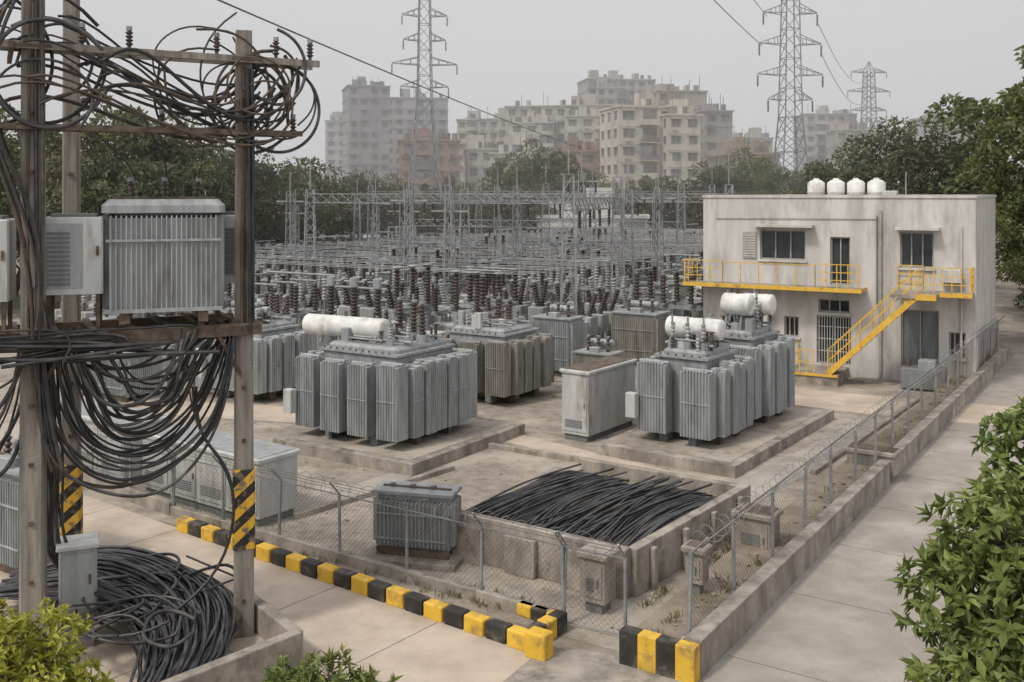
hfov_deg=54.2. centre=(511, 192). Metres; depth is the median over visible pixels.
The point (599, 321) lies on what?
circuit breaker
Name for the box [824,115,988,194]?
tree
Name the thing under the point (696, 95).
apartment building
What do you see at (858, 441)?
yard kerb
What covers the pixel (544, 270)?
post insulator rack
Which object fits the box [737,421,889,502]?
yard path
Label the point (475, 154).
apartment building
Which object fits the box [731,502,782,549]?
control kiosk
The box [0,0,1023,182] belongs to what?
sky
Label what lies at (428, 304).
surge arrester
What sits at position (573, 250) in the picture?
current transformer
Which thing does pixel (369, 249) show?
circuit breaker
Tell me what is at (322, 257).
post insulator rack
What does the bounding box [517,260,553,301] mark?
circuit breaker
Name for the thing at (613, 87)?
apartment building
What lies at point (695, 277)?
circuit breaker
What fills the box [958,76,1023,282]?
tree
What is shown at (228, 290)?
disconnect switch
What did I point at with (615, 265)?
disconnect switch
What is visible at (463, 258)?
disconnect switch
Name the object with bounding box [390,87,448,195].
apartment building
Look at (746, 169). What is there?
tree
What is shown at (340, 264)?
circuit breaker
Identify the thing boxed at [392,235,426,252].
disconnect switch
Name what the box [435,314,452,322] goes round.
control kiosk
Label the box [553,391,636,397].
concrete base
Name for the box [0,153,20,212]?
tree
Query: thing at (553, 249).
busbar conductors
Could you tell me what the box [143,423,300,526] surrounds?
switchgear cabinet
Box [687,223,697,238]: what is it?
surge arrester
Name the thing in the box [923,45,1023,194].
tree
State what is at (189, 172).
tree
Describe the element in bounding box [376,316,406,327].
distribution transformer
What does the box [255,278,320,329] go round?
disconnect switch
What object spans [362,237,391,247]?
disconnect switch
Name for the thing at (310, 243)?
surge arrester
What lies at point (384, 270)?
circuit breaker
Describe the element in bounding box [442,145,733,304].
switchyard gantry
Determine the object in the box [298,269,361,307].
circuit breaker
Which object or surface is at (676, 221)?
switchyard gantry
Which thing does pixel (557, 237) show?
surge arrester
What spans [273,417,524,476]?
transformer plinth
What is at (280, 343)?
power transformer
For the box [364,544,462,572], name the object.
concrete base
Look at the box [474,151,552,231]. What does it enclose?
tree
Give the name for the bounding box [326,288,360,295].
distribution transformer
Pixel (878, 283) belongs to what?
control building
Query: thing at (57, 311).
circuit breaker
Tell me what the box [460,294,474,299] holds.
control kiosk
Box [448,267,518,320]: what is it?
disconnect switch
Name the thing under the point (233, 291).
circuit breaker
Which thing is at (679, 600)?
planting strip
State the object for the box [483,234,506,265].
surge arrester
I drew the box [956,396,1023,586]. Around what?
broadleaf tree
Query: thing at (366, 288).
post insulator rack
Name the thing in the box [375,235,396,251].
circuit breaker
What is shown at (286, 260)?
post insulator rack
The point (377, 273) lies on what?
disconnect switch
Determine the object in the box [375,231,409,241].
post insulator rack
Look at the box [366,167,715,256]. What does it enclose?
switchyard gantry
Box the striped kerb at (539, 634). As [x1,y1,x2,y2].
[176,516,566,661]
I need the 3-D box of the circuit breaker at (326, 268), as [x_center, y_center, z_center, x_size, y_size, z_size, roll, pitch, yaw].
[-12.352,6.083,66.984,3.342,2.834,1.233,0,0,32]
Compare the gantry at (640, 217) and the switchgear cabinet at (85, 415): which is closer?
the switchgear cabinet at (85, 415)
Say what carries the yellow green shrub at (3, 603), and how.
on the front road at (361, 627)
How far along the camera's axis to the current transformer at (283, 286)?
54.08 m
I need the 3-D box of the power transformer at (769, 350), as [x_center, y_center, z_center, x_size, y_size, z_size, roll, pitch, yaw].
[7.381,5.100,32.238,2.760,4.140,3.538,0,0,36]
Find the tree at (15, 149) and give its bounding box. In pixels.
[0,103,97,296]
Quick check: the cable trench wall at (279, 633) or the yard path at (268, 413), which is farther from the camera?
the yard path at (268, 413)
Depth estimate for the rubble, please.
22.01 m
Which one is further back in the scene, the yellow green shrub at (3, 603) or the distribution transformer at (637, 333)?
the distribution transformer at (637, 333)
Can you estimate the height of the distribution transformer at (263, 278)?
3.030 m
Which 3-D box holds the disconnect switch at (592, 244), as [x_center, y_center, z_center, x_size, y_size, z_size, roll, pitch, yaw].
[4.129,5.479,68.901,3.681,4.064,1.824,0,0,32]
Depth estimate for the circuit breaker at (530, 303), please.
52.06 m
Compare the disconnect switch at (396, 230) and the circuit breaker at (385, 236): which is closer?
the circuit breaker at (385, 236)
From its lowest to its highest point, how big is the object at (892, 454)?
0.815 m
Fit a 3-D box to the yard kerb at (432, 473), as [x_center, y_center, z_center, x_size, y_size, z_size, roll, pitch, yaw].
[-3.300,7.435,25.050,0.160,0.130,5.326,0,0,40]
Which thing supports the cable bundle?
on the cable pit
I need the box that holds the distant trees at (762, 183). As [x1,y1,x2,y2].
[8,146,1023,255]
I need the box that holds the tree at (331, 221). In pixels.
[255,156,365,265]
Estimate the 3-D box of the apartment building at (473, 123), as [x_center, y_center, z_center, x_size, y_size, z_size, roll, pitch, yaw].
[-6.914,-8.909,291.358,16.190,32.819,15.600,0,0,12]
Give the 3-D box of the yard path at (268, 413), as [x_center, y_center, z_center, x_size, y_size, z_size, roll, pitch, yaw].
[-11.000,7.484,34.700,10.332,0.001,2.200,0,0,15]
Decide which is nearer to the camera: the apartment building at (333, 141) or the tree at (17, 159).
the tree at (17, 159)
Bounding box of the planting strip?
[636,354,992,639]
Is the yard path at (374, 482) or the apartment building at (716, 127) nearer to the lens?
the yard path at (374, 482)
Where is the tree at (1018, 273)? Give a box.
[1004,257,1023,314]
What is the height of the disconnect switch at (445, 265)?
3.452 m
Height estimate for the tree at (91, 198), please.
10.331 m
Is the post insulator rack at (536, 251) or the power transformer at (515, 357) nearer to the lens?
the power transformer at (515, 357)
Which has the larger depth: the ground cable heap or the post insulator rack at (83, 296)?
the post insulator rack at (83, 296)
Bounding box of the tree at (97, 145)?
[6,92,196,215]
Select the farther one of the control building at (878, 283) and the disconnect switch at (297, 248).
the disconnect switch at (297, 248)
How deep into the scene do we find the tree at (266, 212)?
79.75 m
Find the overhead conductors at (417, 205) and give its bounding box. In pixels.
[263,197,661,206]
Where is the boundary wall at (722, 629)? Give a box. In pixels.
[685,344,1011,678]
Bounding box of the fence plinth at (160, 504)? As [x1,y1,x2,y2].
[83,471,553,613]
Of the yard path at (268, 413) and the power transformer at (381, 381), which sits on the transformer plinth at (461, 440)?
the power transformer at (381, 381)
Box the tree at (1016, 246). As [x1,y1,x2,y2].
[995,189,1023,283]
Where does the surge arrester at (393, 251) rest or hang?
on the substation yard at (478, 477)
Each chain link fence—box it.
[17,403,626,634]
[687,315,1004,633]
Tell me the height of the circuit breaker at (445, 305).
3.346 m
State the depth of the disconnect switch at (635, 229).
100.47 m
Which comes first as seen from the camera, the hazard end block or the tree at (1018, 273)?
the hazard end block
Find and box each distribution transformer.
[0,430,59,573]
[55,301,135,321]
[60,294,92,302]
[81,342,162,401]
[208,298,260,313]
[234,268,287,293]
[258,291,291,313]
[304,276,326,294]
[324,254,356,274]
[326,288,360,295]
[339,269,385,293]
[350,289,394,307]
[352,249,373,260]
[372,480,461,559]
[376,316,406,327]
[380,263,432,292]
[466,298,494,314]
[478,250,511,260]
[531,301,585,376]
[573,334,623,364]
[610,297,670,365]
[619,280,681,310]
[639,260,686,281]
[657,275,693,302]
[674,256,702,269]
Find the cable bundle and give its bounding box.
[465,463,715,546]
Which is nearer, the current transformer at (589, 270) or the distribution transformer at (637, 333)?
the distribution transformer at (637, 333)
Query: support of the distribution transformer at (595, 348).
on the concrete base at (558, 395)
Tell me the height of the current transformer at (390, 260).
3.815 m
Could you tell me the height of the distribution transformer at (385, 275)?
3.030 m
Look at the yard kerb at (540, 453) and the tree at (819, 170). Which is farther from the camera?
the tree at (819, 170)
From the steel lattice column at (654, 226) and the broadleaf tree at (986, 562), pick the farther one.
the steel lattice column at (654, 226)
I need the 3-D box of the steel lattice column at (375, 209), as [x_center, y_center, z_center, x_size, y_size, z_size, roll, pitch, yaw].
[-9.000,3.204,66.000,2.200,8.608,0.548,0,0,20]
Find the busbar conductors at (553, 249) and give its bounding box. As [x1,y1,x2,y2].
[255,226,702,274]
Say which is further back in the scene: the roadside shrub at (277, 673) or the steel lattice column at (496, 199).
the steel lattice column at (496, 199)
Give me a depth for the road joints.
18.20 m
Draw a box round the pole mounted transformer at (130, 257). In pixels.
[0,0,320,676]
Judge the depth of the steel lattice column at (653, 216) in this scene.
65.93 m
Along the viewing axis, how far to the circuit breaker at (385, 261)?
67.95 m
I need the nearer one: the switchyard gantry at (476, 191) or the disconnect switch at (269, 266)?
the disconnect switch at (269, 266)
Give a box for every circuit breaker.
[55,295,103,318]
[135,312,175,317]
[208,285,234,313]
[258,255,277,270]
[291,286,349,330]
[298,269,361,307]
[311,262,347,278]
[326,259,360,277]
[334,276,406,339]
[347,258,388,277]
[349,242,383,253]
[368,254,398,271]
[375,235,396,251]
[394,276,450,327]
[466,286,512,316]
[467,260,513,295]
[504,278,574,324]
[513,254,563,302]
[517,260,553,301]
[517,278,565,305]
[553,254,603,300]
[563,256,602,293]
[565,274,626,337]
[574,287,619,347]
[620,284,674,310]
[662,248,693,262]
[680,260,702,280]
[691,263,699,279]
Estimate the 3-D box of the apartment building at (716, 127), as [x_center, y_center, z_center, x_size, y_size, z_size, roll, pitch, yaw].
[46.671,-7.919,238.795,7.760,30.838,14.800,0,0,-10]
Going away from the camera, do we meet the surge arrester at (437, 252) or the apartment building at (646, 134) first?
the surge arrester at (437, 252)
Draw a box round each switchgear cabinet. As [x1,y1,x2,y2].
[56,397,167,482]
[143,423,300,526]
[559,356,637,441]
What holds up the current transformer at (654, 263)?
on the substation yard at (478, 477)
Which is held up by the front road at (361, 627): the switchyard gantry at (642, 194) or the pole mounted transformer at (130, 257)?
the pole mounted transformer at (130, 257)
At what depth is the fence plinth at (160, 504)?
20.20 m
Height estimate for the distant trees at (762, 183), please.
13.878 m
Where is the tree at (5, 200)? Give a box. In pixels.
[0,193,19,241]
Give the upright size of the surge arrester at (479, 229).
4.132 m
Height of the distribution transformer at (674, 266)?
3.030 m
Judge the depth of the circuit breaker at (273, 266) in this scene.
66.38 m
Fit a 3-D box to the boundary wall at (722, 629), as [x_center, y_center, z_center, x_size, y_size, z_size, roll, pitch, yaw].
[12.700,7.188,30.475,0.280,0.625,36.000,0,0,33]
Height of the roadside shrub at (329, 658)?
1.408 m
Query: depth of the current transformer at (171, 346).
37.96 m
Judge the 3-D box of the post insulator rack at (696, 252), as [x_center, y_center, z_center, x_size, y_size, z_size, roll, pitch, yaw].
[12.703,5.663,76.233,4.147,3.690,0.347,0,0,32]
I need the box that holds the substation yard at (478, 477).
[0,257,1023,650]
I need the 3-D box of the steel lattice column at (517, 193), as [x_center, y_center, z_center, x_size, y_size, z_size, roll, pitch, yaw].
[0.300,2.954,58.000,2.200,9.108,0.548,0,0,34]
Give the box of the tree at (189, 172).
[83,108,234,215]
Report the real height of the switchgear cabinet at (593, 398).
2.165 m
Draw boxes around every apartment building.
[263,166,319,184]
[324,112,341,188]
[341,76,390,195]
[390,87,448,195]
[398,127,461,224]
[456,106,505,187]
[462,134,501,223]
[488,130,537,187]
[504,92,617,178]
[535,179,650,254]
[558,135,599,187]
[576,70,655,104]
[598,87,702,223]
[646,75,707,105]
[692,93,733,188]
[713,134,781,181]
[733,126,773,152]
[792,104,857,177]
[825,118,883,169]
[874,121,896,179]
[909,109,981,187]
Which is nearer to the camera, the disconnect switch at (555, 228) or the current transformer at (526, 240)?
the current transformer at (526, 240)
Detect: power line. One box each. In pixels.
[217,0,580,147]
[714,0,868,104]
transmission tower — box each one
[391,0,457,235]
[757,0,823,193]
[847,61,890,153]
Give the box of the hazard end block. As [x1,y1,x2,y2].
[619,625,699,681]
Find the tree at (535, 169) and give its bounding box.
[491,139,593,209]
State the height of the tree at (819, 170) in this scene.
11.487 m
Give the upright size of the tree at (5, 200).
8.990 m
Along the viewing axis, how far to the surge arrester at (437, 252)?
58.33 m
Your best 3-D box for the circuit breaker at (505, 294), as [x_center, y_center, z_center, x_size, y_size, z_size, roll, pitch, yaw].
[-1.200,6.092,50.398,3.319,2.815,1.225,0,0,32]
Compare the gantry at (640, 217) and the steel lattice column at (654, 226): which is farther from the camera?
the gantry at (640, 217)
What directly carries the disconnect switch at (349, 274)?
on the substation yard at (478, 477)
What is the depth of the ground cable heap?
16.34 m
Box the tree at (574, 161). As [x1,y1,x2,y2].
[530,153,609,196]
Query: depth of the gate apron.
15.67 m
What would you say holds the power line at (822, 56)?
attached to the transmission tower at (867, 107)
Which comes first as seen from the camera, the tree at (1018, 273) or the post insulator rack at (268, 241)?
the tree at (1018, 273)
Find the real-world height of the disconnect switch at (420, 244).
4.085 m
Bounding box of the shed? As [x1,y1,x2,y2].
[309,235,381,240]
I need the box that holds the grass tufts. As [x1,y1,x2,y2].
[210,376,963,634]
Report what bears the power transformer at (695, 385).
on the transformer plinth at (748, 448)
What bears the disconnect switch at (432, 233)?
on the substation yard at (478, 477)
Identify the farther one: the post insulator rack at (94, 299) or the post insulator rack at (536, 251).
the post insulator rack at (536, 251)
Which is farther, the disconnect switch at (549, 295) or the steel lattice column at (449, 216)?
the disconnect switch at (549, 295)
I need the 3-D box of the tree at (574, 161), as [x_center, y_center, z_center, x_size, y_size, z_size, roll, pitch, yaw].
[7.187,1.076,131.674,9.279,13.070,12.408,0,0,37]
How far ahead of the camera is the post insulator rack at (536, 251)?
76.45 m
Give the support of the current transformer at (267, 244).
on the substation yard at (478, 477)
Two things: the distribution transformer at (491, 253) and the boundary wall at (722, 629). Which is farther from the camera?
the distribution transformer at (491, 253)
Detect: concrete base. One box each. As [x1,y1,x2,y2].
[60,390,181,407]
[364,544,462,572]
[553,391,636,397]
[554,376,561,382]
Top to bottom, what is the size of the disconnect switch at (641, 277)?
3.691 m
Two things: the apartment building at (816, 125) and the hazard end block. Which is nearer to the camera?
the hazard end block
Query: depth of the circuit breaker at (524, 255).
64.27 m
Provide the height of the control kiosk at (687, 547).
0.865 m
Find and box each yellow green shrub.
[0,596,114,681]
[0,597,27,681]
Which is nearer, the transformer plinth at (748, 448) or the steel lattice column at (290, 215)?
the transformer plinth at (748, 448)
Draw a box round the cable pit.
[451,457,750,599]
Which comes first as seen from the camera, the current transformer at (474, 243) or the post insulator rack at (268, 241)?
the current transformer at (474, 243)
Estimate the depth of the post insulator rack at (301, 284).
46.55 m
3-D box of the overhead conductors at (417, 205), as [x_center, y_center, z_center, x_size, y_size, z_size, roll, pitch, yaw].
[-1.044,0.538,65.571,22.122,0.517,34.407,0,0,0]
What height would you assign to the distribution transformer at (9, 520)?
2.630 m
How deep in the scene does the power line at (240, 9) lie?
25.51 m
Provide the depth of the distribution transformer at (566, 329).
40.32 m
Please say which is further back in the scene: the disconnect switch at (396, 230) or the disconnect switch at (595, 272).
the disconnect switch at (396, 230)
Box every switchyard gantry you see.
[277,180,361,250]
[303,158,634,298]
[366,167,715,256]
[405,161,686,263]
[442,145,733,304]
[560,137,624,314]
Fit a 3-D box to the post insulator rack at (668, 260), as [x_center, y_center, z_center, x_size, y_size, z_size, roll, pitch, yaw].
[9.721,5.645,62.301,4.186,3.725,0.351,0,0,32]
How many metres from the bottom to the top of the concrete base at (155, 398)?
0.100 m
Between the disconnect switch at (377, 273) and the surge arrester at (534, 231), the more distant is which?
the surge arrester at (534, 231)
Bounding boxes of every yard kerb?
[293,465,454,518]
[487,442,592,462]
[810,398,919,474]
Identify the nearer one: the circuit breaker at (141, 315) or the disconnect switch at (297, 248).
the circuit breaker at (141, 315)
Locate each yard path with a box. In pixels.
[134,401,294,422]
[294,466,440,511]
[504,435,680,473]
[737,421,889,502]
[795,389,1022,424]
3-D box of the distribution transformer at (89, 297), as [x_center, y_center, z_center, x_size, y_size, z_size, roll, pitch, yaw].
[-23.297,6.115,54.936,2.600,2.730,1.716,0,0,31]
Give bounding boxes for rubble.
[173,377,965,639]
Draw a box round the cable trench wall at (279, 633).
[160,587,302,681]
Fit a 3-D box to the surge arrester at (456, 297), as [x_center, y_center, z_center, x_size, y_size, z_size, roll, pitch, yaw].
[-1.443,5.372,41.472,2.594,4.255,0.507,0,0,32]
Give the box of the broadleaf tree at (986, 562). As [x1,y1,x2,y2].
[884,468,1023,681]
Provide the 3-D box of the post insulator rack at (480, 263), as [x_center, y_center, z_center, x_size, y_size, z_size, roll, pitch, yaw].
[-1.298,5.766,63.152,0.328,3.482,3.913,0,0,32]
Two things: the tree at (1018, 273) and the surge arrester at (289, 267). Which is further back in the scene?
the surge arrester at (289, 267)
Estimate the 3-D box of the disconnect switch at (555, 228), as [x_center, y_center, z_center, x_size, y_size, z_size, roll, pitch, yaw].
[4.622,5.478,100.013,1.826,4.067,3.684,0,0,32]
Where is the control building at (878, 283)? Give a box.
[683,172,996,389]
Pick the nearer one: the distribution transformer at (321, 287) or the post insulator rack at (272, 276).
the post insulator rack at (272, 276)
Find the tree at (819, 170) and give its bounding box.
[793,140,916,194]
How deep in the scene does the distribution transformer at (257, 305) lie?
44.92 m
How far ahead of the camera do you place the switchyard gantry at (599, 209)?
44.88 m
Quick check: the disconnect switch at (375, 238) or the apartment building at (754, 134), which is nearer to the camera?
the disconnect switch at (375, 238)
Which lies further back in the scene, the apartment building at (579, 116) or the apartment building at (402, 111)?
the apartment building at (402, 111)
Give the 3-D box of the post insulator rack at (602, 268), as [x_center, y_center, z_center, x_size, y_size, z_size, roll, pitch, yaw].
[7.059,5.630,63.823,4.221,3.756,0.354,0,0,32]
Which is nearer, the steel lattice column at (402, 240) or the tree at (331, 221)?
the steel lattice column at (402, 240)
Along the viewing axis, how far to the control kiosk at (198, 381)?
37.18 m
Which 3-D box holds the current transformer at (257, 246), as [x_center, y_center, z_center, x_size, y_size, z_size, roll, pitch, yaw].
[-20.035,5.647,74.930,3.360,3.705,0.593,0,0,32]
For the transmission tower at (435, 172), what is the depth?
149.73 m
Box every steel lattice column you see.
[276,171,304,281]
[284,189,304,260]
[362,176,390,274]
[387,181,419,286]
[391,166,427,296]
[431,175,468,303]
[483,169,511,262]
[501,165,532,295]
[565,151,598,302]
[640,175,670,266]
[641,166,675,281]
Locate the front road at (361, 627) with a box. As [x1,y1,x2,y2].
[0,495,530,681]
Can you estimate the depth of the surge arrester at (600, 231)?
88.46 m
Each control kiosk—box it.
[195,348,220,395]
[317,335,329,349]
[425,330,444,337]
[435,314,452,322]
[436,321,452,330]
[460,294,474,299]
[576,542,619,614]
[604,330,610,338]
[681,540,712,594]
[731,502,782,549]
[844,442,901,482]
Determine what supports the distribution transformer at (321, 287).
on the substation yard at (478, 477)
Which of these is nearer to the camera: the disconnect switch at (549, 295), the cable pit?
the cable pit
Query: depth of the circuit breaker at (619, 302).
49.81 m
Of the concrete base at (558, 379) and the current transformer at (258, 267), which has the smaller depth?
the concrete base at (558, 379)
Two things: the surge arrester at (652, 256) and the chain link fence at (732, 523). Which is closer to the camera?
the chain link fence at (732, 523)
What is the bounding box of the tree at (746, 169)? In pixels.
[710,147,785,194]
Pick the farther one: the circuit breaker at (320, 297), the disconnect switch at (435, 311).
the circuit breaker at (320, 297)
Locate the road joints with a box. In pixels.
[56,361,1019,681]
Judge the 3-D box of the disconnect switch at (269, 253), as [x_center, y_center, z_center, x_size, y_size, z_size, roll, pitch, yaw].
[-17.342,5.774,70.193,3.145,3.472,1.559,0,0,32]
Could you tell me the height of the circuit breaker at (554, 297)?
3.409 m
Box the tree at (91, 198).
[0,152,140,269]
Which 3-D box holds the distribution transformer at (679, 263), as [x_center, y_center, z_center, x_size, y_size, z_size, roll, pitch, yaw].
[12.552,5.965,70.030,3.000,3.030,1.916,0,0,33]
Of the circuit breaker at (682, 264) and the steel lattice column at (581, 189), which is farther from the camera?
the circuit breaker at (682, 264)
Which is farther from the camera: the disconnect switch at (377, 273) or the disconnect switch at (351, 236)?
the disconnect switch at (351, 236)
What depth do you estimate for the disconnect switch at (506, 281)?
60.22 m
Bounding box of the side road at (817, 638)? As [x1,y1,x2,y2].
[701,345,1023,681]
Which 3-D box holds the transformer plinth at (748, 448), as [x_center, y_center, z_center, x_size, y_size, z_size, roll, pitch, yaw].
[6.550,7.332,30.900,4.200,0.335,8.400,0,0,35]
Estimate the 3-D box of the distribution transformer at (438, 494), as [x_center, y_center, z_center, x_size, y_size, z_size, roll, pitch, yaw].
[-1.950,6.695,20.600,1.750,1.370,0.966,0,0,14]
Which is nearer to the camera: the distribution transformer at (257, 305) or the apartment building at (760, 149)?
the distribution transformer at (257, 305)
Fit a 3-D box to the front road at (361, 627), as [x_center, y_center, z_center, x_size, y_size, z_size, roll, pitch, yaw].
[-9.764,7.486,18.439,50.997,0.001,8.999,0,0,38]
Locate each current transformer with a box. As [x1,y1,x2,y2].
[143,312,168,374]
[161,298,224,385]
[224,264,264,297]
[255,244,260,263]
[262,243,293,271]
[263,269,301,306]
[291,250,317,277]
[321,276,388,342]
[333,237,358,248]
[368,257,416,299]
[417,266,456,328]
[438,241,480,268]
[456,237,479,258]
[463,263,497,304]
[519,238,560,294]
[520,233,547,251]
[563,241,587,273]
[572,262,610,301]
[609,257,663,297]
[668,244,702,262]
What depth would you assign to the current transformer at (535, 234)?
88.91 m
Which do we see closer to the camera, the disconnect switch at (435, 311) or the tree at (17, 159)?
the disconnect switch at (435, 311)
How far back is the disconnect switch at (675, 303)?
45.04 m
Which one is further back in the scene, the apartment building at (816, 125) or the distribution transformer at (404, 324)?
the apartment building at (816, 125)
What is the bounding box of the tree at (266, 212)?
[182,139,304,246]
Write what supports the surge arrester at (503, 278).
on the substation yard at (478, 477)
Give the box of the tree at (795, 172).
[776,164,815,191]
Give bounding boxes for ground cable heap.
[0,545,242,681]
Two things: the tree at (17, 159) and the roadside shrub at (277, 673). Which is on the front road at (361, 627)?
the roadside shrub at (277, 673)
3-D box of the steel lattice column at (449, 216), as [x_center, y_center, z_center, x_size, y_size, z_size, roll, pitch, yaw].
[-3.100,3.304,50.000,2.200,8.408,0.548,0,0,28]
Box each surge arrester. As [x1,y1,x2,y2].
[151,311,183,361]
[286,256,316,293]
[298,241,321,275]
[389,246,419,284]
[391,263,433,330]
[433,247,462,304]
[436,228,457,236]
[451,270,504,328]
[472,257,506,297]
[473,225,486,236]
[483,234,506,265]
[527,228,541,250]
[554,236,582,259]
[564,248,601,299]
[591,227,607,249]
[639,245,666,268]
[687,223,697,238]
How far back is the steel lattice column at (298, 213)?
73.93 m
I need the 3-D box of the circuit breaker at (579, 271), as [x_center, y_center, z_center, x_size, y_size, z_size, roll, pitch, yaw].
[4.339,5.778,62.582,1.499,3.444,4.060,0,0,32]
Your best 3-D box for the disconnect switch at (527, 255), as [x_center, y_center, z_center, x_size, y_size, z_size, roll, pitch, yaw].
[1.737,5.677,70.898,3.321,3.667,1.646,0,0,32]
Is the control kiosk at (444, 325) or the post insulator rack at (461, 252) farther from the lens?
the post insulator rack at (461, 252)
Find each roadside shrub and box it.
[259,654,320,681]
[289,643,403,681]
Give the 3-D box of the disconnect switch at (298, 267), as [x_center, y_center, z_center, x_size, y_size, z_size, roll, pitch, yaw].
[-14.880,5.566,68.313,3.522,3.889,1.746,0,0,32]
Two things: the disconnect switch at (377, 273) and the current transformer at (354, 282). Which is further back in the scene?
the disconnect switch at (377, 273)
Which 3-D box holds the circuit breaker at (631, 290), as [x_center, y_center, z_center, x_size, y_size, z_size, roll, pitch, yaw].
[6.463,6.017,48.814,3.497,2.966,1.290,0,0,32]
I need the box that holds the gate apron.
[503,645,703,681]
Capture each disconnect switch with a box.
[174,282,231,315]
[255,250,284,270]
[255,257,297,281]
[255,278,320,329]
[271,245,318,277]
[276,242,308,266]
[307,235,348,267]
[328,254,379,284]
[340,232,372,250]
[357,261,409,294]
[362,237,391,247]
[387,226,416,239]
[389,242,435,266]
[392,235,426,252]
[399,280,452,327]
[418,251,472,293]
[421,232,458,257]
[430,252,468,293]
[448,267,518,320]
[450,246,484,264]
[471,258,511,296]
[495,228,520,241]
[505,263,555,303]
[517,247,560,268]
[517,260,571,300]
[544,228,566,255]
[548,242,595,300]
[568,258,620,303]
[587,240,626,268]
[590,249,631,285]
[609,254,648,282]
[621,225,651,243]
[627,267,702,317]
[680,232,702,257]
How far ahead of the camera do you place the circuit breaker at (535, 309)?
48.55 m
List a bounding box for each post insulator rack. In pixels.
[61,294,88,314]
[89,294,138,317]
[224,273,274,308]
[255,240,275,248]
[265,255,302,277]
[267,271,335,329]
[296,247,345,284]
[316,241,350,260]
[322,284,387,339]
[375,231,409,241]
[434,250,475,262]
[473,256,507,293]
[523,258,565,300]
[526,239,551,292]
[593,251,652,284]
[614,238,664,268]
[641,253,699,280]
[658,243,698,263]
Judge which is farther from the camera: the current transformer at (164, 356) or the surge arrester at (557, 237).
the surge arrester at (557, 237)
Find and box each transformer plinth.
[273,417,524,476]
[597,405,833,477]
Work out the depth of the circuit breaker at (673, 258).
78.95 m
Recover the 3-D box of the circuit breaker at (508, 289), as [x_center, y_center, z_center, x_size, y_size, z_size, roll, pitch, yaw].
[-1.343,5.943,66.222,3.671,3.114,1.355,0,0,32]
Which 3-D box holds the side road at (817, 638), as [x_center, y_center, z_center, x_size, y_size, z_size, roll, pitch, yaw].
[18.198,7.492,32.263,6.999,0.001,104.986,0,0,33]
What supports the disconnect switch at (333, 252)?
on the substation yard at (478, 477)
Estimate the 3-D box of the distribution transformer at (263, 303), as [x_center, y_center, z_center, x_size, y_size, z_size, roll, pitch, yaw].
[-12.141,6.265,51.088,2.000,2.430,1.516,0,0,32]
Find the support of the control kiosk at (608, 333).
on the substation yard at (478, 477)
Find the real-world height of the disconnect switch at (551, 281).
3.740 m
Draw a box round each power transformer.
[196,287,316,398]
[283,292,476,445]
[438,291,553,401]
[625,308,753,445]
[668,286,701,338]
[716,288,794,422]
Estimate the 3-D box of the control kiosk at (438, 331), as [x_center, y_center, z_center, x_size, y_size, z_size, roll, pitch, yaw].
[-3.107,6.650,41.755,1.200,1.700,0.820,0,0,32]
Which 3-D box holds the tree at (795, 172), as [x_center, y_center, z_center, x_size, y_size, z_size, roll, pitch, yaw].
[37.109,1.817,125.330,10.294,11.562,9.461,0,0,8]
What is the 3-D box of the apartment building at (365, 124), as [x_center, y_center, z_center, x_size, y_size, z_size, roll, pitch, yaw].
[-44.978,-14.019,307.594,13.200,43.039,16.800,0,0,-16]
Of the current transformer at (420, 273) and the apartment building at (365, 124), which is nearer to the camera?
the current transformer at (420, 273)
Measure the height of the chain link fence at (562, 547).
1.748 m
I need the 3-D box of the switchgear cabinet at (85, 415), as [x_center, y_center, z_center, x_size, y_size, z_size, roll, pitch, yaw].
[-11.300,6.692,27.300,4.520,1.615,1.420,0,0,36]
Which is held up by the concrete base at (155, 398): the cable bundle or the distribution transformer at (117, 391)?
the distribution transformer at (117, 391)
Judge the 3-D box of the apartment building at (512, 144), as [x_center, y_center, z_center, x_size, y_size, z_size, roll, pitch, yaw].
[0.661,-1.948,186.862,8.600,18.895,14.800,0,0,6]
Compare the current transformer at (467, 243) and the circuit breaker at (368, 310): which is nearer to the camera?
the circuit breaker at (368, 310)
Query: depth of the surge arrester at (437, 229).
90.72 m

